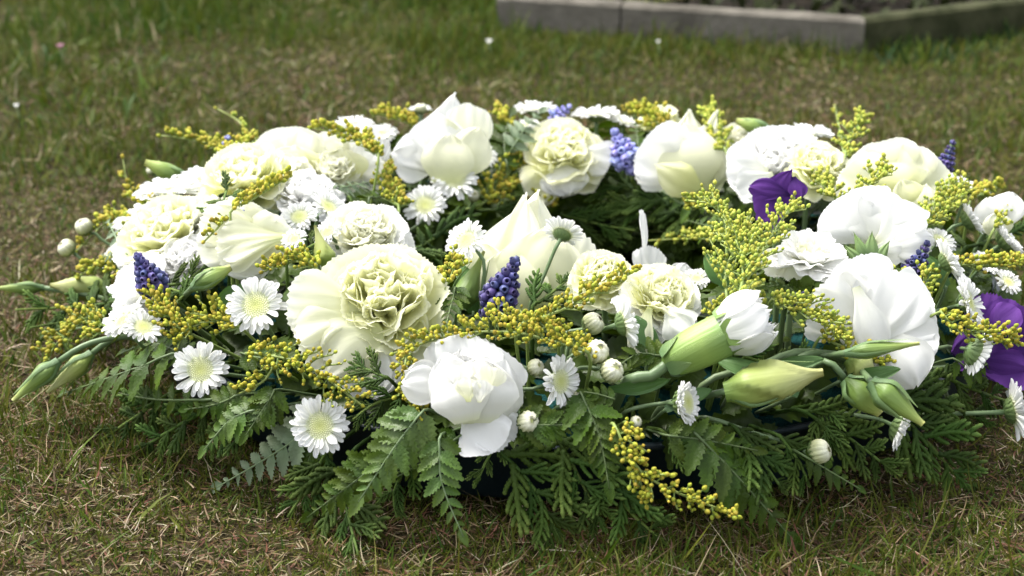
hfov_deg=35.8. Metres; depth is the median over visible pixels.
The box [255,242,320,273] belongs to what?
goldenrod sprig
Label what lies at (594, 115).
chrysanthemum flower
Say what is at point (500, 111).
goldenrod sprig
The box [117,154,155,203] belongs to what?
goldenrod sprig
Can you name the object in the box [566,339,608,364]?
chrysanthemum bud
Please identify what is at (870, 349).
lisianthus bud
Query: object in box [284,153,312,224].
carnation flower
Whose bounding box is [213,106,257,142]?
goldenrod sprig
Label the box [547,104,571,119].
grape hyacinth flower
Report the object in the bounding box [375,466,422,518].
cypress branch
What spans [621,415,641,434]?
chrysanthemum bud
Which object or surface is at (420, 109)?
chrysanthemum bud
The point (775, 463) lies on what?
cypress branch
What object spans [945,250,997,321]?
chrysanthemum flower
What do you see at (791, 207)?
goldenrod sprig
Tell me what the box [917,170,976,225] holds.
goldenrod sprig
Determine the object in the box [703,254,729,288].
lisianthus leaf
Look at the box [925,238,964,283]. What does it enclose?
chrysanthemum flower
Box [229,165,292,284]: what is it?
goldenrod sprig
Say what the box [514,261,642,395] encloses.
goldenrod sprig
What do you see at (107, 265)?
goldenrod sprig
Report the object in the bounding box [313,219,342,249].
chrysanthemum flower
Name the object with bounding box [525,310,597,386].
goldenrod sprig
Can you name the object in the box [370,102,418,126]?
goldenrod sprig
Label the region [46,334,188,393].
lisianthus bud
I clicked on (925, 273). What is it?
goldenrod sprig
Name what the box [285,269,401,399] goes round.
flower
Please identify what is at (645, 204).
cypress branch
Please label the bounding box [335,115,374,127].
chrysanthemum flower
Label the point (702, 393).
lisianthus leaf
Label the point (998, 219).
goldenrod sprig
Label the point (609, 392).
fern frond
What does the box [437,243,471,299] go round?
goldenrod sprig
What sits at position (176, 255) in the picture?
carnation flower
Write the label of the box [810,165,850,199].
goldenrod sprig
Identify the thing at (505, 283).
grape hyacinth flower
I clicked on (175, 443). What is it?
cypress branch
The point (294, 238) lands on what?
chrysanthemum flower
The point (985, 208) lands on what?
lisianthus flower
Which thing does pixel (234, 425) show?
fern frond
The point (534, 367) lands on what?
chrysanthemum bud
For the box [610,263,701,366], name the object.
carnation flower
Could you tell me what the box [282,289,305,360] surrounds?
fern frond
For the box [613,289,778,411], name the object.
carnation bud
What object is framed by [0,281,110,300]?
lisianthus bud
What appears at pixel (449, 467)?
fern frond
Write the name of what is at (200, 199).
carnation flower
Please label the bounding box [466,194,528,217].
cypress branch
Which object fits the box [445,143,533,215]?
goldenrod sprig
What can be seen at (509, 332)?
goldenrod sprig
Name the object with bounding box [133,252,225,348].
grape hyacinth flower
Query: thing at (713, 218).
fern frond
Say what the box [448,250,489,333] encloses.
lisianthus bud
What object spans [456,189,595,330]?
lisianthus flower
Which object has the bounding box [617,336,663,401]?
fern frond
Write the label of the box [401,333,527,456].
lisianthus flower
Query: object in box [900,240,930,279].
grape hyacinth flower
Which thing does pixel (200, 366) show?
chrysanthemum flower
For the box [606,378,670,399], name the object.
lisianthus leaf
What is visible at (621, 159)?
grape hyacinth flower
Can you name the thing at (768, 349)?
cypress branch
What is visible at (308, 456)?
fern frond
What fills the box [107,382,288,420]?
fern frond
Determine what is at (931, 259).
lisianthus leaf
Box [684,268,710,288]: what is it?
chrysanthemum flower
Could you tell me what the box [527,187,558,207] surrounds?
goldenrod sprig
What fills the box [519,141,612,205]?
carnation flower
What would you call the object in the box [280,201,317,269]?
chrysanthemum flower
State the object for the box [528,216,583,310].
chrysanthemum flower
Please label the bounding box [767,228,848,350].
carnation flower
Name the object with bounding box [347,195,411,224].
cypress branch
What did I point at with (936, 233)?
chrysanthemum flower
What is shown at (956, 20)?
grave kerb
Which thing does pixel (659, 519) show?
cypress branch
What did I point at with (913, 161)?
lisianthus flower
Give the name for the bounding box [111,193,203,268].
carnation flower
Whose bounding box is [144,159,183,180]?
lisianthus bud
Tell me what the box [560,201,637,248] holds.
cypress branch
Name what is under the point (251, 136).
goldenrod sprig
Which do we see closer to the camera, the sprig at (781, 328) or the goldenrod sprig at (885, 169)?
the sprig at (781, 328)
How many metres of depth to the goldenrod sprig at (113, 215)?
0.96 m
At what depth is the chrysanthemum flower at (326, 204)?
0.85 m
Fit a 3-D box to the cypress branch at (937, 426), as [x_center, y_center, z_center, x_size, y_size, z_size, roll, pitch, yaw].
[0.186,0.074,0.767,0.085,0.060,0.032,8,22,21]
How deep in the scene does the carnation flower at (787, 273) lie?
0.78 m
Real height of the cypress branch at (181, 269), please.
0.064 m
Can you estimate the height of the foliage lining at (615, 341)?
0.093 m
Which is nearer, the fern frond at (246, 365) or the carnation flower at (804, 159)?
the fern frond at (246, 365)
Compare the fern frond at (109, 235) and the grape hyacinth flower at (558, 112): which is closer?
the fern frond at (109, 235)
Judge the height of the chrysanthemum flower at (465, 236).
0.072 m
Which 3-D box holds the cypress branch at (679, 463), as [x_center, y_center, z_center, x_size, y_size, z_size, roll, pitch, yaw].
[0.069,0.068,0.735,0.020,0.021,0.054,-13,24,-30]
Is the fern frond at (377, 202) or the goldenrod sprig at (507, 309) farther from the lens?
the fern frond at (377, 202)
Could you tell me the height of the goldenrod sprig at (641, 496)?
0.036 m
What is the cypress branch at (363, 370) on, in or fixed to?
on the foliage lining at (615, 341)
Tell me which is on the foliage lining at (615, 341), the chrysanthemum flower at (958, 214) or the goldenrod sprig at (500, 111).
the chrysanthemum flower at (958, 214)
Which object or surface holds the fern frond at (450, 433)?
on the foliage lining at (615, 341)
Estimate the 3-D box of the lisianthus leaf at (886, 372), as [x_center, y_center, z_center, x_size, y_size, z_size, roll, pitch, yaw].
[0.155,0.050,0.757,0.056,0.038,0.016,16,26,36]
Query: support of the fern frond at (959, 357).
on the wreath base
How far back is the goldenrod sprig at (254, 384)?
0.75 m
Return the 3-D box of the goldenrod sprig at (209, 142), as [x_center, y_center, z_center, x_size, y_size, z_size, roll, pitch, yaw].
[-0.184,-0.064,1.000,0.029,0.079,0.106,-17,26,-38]
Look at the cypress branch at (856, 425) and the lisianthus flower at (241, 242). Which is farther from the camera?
the lisianthus flower at (241, 242)
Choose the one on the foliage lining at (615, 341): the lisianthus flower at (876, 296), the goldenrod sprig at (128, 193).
the lisianthus flower at (876, 296)
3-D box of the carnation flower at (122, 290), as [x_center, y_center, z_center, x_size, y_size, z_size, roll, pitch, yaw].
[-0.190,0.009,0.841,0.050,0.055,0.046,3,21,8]
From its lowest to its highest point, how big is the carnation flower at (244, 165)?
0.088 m
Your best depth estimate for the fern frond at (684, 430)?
0.71 m
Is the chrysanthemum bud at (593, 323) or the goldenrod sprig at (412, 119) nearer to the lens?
the chrysanthemum bud at (593, 323)
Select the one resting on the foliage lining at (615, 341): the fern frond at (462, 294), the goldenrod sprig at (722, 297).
the fern frond at (462, 294)
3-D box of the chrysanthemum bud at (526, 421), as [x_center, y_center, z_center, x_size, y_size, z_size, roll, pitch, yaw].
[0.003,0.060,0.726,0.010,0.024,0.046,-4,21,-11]
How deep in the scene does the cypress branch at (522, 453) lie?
0.71 m
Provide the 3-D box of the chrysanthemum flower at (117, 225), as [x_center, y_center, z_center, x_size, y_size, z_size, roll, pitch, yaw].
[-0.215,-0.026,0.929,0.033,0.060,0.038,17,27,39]
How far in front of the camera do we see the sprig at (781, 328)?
0.77 m
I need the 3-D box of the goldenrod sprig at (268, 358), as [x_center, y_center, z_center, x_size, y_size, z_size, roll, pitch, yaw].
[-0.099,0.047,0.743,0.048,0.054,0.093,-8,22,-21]
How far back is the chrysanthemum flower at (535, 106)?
1.08 m
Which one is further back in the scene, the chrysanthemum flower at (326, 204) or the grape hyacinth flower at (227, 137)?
the grape hyacinth flower at (227, 137)
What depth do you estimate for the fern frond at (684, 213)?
1.00 m
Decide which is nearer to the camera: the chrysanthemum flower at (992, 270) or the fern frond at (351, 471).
the fern frond at (351, 471)
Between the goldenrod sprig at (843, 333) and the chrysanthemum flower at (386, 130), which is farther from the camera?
the chrysanthemum flower at (386, 130)
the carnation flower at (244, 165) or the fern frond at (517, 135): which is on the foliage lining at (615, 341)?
the fern frond at (517, 135)
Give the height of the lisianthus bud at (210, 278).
0.062 m
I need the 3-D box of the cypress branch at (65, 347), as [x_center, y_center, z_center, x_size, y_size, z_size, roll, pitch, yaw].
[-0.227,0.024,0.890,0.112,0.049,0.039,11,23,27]
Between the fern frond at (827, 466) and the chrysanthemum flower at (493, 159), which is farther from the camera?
the chrysanthemum flower at (493, 159)
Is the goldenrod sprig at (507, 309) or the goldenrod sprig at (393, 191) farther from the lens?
the goldenrod sprig at (393, 191)
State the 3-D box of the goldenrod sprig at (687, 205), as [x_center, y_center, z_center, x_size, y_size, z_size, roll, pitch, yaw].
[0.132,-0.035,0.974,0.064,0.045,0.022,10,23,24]
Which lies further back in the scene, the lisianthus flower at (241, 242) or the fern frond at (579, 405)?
the lisianthus flower at (241, 242)
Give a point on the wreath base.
(493, 485)
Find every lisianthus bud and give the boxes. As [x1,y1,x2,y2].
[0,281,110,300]
[11,334,192,401]
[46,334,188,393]
[50,276,102,300]
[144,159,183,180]
[176,264,231,342]
[314,225,335,266]
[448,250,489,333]
[651,359,823,421]
[697,339,919,387]
[720,348,924,425]
[735,118,769,132]
[797,350,873,375]
[810,358,882,416]
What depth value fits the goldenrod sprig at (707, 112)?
1.01 m
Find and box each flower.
[13,104,20,128]
[57,44,63,75]
[101,303,181,351]
[103,242,115,267]
[106,252,206,330]
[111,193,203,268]
[112,198,142,230]
[122,310,236,364]
[132,174,199,199]
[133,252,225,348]
[163,235,204,304]
[171,341,274,397]
[174,165,203,185]
[189,194,226,285]
[196,196,292,290]
[197,141,295,210]
[222,135,230,144]
[225,276,296,372]
[255,126,326,224]
[273,168,345,242]
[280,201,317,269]
[281,228,307,270]
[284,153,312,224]
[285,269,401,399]
[289,394,370,457]
[310,190,344,269]
[312,149,363,192]
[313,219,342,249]
[314,124,390,193]
[321,242,456,366]
[323,200,415,256]
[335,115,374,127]
[373,123,398,140]
[391,92,492,186]
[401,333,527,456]
[403,185,446,231]
[408,104,432,121]
[430,172,478,203]
[445,217,488,330]
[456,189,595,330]
[468,147,497,185]
[478,255,520,342]
[506,118,540,134]
[514,100,556,118]
[517,117,604,197]
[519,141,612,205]
[523,354,579,407]
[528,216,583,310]
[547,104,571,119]
[565,294,639,362]
[567,249,631,341]
[570,104,620,135]
[607,115,640,133]
[609,127,639,189]
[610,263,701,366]
[619,381,699,424]
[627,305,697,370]
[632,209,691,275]
[633,109,727,207]
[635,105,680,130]
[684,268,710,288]
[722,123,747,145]
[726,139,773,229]
[728,124,815,211]
[748,169,807,298]
[760,248,802,323]
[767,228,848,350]
[783,140,848,229]
[794,123,834,139]
[804,253,939,389]
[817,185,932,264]
[836,137,952,194]
[836,410,910,450]
[892,179,939,211]
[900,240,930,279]
[920,378,1023,440]
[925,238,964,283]
[927,227,955,254]
[932,292,1023,389]
[934,140,955,228]
[935,273,985,325]
[938,333,992,374]
[939,203,984,296]
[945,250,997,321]
[950,176,990,237]
[951,269,1021,330]
[964,191,1023,276]
[968,225,1023,277]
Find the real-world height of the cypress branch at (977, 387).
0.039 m
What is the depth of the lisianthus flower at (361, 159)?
0.96 m
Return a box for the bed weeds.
[621,0,978,14]
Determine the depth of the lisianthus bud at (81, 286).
0.94 m
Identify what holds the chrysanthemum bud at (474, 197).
on the foliage lining at (615, 341)
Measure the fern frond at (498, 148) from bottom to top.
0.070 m
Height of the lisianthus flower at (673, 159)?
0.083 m
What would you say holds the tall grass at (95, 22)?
on the ground at (402, 98)
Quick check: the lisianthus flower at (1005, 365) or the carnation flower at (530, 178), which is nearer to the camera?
the lisianthus flower at (1005, 365)
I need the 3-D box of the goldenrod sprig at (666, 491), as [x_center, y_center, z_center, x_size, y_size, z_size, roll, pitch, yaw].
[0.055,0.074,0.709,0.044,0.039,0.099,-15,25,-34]
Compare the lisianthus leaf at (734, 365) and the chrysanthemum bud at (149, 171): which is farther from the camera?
the chrysanthemum bud at (149, 171)
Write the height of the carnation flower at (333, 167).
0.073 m
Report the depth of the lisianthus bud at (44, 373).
0.82 m
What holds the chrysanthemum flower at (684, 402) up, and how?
on the wreath base
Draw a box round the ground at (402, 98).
[0,0,1023,575]
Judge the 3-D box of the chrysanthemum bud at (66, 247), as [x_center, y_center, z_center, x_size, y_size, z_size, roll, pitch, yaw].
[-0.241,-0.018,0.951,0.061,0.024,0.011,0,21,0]
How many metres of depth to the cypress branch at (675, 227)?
1.03 m
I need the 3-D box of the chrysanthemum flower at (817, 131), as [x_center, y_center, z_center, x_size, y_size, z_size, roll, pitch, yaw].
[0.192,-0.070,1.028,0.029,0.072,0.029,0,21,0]
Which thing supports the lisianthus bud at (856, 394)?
on the foliage lining at (615, 341)
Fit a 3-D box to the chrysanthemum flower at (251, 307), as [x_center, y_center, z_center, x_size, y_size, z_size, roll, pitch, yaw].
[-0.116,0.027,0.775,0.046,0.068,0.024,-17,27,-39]
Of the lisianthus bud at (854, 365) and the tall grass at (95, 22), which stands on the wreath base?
the lisianthus bud at (854, 365)
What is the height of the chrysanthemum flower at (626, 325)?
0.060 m
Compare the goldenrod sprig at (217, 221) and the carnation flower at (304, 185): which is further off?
the carnation flower at (304, 185)
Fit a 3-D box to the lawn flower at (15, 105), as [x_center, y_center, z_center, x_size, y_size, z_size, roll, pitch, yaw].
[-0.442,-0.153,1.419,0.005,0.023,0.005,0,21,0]
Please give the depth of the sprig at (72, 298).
0.93 m
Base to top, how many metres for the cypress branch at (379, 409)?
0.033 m
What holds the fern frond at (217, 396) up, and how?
on the wreath base
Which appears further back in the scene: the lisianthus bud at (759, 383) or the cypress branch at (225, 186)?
the cypress branch at (225, 186)
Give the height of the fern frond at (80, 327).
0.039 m
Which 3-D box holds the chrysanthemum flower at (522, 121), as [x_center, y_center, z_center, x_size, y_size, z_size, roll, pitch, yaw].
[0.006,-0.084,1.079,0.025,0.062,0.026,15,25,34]
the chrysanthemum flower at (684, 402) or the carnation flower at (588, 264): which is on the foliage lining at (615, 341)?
the carnation flower at (588, 264)
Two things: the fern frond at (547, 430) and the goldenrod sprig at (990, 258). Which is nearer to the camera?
the fern frond at (547, 430)
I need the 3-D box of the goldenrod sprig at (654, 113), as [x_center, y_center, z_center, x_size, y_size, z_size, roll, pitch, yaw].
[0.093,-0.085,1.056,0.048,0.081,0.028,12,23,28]
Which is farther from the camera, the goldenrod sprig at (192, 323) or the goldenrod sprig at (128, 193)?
the goldenrod sprig at (128, 193)
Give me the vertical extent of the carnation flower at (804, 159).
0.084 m
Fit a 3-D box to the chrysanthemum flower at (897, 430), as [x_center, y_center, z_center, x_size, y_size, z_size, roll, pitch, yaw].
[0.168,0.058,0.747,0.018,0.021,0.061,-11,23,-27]
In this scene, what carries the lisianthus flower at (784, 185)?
on the foliage lining at (615, 341)
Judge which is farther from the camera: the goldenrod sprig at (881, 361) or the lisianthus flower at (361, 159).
the lisianthus flower at (361, 159)
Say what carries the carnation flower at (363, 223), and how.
on the foliage lining at (615, 341)
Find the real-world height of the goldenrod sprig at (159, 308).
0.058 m
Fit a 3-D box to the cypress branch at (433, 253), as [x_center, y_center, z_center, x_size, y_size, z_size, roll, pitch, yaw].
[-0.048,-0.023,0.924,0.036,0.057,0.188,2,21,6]
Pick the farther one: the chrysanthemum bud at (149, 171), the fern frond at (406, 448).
the chrysanthemum bud at (149, 171)
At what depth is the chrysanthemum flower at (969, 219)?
0.86 m
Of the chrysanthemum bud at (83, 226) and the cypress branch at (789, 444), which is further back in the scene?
the chrysanthemum bud at (83, 226)
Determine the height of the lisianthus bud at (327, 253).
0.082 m
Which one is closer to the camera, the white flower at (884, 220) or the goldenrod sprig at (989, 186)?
the white flower at (884, 220)
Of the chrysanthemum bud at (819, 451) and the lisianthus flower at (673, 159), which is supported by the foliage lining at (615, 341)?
the chrysanthemum bud at (819, 451)
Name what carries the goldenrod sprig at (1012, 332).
on the wreath base
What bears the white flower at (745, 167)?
in the wreath base
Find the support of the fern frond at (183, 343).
on the wreath base
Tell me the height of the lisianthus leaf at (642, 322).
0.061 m
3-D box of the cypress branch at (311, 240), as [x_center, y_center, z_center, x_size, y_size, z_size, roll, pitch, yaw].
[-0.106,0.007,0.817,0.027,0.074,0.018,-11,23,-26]
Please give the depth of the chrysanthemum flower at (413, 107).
1.10 m
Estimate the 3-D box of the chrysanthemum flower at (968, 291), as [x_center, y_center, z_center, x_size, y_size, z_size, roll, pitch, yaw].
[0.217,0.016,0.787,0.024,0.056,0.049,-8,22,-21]
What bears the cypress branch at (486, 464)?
on the foliage lining at (615, 341)
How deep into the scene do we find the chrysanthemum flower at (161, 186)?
0.92 m
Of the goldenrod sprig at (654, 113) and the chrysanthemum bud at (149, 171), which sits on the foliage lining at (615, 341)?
the chrysanthemum bud at (149, 171)
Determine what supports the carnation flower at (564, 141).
on the foliage lining at (615, 341)
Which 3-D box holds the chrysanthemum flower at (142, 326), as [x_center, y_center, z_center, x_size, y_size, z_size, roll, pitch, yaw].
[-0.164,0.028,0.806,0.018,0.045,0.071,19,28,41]
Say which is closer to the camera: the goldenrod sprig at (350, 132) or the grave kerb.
the goldenrod sprig at (350, 132)
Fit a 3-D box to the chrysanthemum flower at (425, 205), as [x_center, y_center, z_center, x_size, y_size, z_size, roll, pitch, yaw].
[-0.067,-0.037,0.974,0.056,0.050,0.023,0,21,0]
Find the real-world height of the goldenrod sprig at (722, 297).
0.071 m
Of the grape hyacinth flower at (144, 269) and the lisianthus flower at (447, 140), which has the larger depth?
the lisianthus flower at (447, 140)
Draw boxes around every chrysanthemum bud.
[58,239,119,269]
[75,218,109,245]
[146,168,157,176]
[415,103,426,120]
[457,190,479,213]
[516,410,538,431]
[522,359,543,376]
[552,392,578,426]
[560,312,603,356]
[564,358,623,400]
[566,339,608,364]
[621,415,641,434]
[697,415,830,463]
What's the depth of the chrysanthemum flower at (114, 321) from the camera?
0.81 m
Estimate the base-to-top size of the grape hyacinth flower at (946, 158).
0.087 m
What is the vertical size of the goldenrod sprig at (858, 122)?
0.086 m
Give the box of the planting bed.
[658,0,988,15]
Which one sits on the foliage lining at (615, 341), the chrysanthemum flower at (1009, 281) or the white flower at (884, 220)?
the white flower at (884, 220)
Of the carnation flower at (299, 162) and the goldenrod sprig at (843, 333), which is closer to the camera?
the goldenrod sprig at (843, 333)
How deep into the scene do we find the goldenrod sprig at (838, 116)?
1.05 m
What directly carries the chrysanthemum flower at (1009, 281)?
on the wreath base
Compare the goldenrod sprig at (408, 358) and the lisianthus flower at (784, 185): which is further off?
the lisianthus flower at (784, 185)
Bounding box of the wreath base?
[159,165,999,500]
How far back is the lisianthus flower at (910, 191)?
0.87 m
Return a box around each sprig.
[30,297,200,361]
[74,251,117,281]
[75,200,130,252]
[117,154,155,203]
[136,278,260,369]
[156,126,239,151]
[160,289,290,372]
[201,213,233,284]
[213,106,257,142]
[221,128,258,148]
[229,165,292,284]
[229,352,309,393]
[245,336,376,412]
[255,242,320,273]
[307,118,383,204]
[369,155,414,213]
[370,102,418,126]
[389,308,591,412]
[389,352,428,421]
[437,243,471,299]
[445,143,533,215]
[486,296,560,405]
[488,100,515,175]
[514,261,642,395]
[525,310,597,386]
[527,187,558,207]
[609,422,742,519]
[617,417,651,509]
[621,97,675,127]
[648,225,727,260]
[681,180,775,411]
[682,192,743,239]
[697,95,742,205]
[701,286,768,359]
[702,208,771,409]
[719,191,810,405]
[758,288,852,359]
[777,291,803,352]
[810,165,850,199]
[812,328,896,365]
[831,104,849,165]
[831,105,874,158]
[854,152,897,249]
[915,260,941,296]
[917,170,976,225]
[930,307,1023,349]
[933,249,1023,304]
[960,176,1005,250]
[969,204,1023,277]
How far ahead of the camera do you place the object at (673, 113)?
1.07 m
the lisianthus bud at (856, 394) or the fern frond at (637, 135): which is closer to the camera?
the lisianthus bud at (856, 394)
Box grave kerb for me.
[496,0,1023,55]
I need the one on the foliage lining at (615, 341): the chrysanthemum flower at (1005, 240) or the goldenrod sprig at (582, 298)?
the chrysanthemum flower at (1005, 240)
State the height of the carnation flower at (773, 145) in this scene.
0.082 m
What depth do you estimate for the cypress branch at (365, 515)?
0.73 m
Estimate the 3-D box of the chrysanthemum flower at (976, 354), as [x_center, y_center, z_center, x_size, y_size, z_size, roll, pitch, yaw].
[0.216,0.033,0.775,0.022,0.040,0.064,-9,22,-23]
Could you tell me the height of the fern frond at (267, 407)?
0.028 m
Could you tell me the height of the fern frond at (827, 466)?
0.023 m
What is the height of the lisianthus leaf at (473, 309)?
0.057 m
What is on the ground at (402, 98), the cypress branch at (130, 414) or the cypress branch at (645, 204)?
the cypress branch at (130, 414)
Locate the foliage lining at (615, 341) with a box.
[163,119,1022,473]
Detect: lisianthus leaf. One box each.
[217,284,262,342]
[456,266,479,315]
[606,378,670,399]
[634,315,659,390]
[650,387,711,422]
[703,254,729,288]
[718,357,799,413]
[782,355,823,367]
[814,366,900,396]
[926,255,949,308]
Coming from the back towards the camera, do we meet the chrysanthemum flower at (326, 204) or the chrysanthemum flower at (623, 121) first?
the chrysanthemum flower at (623, 121)
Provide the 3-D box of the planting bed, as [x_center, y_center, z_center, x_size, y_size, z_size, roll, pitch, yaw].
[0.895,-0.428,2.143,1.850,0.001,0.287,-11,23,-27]
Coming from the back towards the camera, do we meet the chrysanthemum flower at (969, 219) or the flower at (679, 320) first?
the chrysanthemum flower at (969, 219)
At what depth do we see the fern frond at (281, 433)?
0.75 m
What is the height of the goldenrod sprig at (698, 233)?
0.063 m
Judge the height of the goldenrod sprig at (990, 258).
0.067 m
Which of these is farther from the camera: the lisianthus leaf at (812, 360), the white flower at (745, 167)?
the white flower at (745, 167)
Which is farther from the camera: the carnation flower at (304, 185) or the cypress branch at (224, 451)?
the carnation flower at (304, 185)
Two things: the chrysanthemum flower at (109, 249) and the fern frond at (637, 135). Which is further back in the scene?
the fern frond at (637, 135)
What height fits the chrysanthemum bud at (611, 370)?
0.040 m
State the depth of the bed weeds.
1.84 m
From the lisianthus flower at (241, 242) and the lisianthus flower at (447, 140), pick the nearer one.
the lisianthus flower at (241, 242)
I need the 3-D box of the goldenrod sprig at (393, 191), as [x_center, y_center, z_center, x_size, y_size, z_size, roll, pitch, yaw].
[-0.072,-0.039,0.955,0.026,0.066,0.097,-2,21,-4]
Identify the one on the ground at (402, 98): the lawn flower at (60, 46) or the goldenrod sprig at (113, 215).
the lawn flower at (60, 46)
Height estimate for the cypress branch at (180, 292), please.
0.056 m
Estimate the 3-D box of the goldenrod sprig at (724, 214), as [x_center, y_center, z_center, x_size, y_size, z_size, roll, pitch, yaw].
[0.104,0.008,0.776,0.031,0.102,0.108,-4,21,-9]
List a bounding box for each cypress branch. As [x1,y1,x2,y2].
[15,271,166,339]
[30,293,180,356]
[92,371,241,446]
[134,385,275,461]
[168,254,222,343]
[169,272,234,350]
[196,170,243,286]
[206,398,301,461]
[276,415,372,523]
[284,230,314,338]
[289,426,390,561]
[344,345,411,403]
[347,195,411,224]
[351,385,420,431]
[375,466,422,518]
[415,202,481,265]
[464,435,517,488]
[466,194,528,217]
[498,442,590,556]
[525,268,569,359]
[550,435,629,540]
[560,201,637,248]
[583,166,706,233]
[586,438,676,554]
[604,185,721,243]
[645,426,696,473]
[708,421,796,505]
[742,339,820,361]
[748,424,831,496]
[758,395,908,483]
[790,403,850,464]
[828,382,987,496]
[911,367,996,436]
[929,363,1010,423]
[949,220,1023,282]
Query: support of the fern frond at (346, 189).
on the foliage lining at (615, 341)
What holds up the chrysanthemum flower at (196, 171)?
on the foliage lining at (615, 341)
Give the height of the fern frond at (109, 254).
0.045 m
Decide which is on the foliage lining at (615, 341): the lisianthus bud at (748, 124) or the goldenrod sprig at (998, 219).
the lisianthus bud at (748, 124)
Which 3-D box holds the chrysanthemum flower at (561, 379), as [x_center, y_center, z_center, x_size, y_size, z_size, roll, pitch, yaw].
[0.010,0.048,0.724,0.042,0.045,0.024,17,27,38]
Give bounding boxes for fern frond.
[40,325,196,345]
[57,342,264,407]
[101,250,117,268]
[105,219,181,307]
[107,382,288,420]
[114,337,245,371]
[178,381,295,421]
[198,396,301,459]
[209,403,366,493]
[238,385,322,445]
[239,343,294,375]
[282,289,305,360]
[297,413,358,481]
[300,449,392,522]
[333,180,377,197]
[347,405,445,517]
[355,186,417,206]
[382,427,461,485]
[417,427,468,546]
[435,286,470,334]
[480,107,524,200]
[493,107,546,188]
[516,404,585,448]
[561,388,622,502]
[576,384,614,406]
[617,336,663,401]
[628,114,645,154]
[645,416,767,461]
[658,190,733,223]
[668,421,801,550]
[684,215,745,243]
[757,278,811,345]
[759,431,866,493]
[933,352,989,387]
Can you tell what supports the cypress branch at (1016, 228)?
on the foliage lining at (615, 341)
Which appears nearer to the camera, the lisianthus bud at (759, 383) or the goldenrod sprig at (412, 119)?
the lisianthus bud at (759, 383)
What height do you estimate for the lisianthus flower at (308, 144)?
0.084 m
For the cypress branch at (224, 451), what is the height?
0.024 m
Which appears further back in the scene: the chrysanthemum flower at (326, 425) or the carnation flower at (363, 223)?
the carnation flower at (363, 223)
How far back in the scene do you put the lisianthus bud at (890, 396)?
0.71 m
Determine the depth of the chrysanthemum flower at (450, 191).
1.00 m
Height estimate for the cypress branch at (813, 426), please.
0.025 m
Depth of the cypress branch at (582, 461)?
0.71 m
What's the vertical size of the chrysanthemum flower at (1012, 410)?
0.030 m
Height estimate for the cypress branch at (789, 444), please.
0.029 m
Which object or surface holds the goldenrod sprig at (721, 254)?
in the wreath base
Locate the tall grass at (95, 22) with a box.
[0,0,1023,129]
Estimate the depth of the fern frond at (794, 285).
0.77 m
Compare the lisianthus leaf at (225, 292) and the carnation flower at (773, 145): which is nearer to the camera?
the lisianthus leaf at (225, 292)

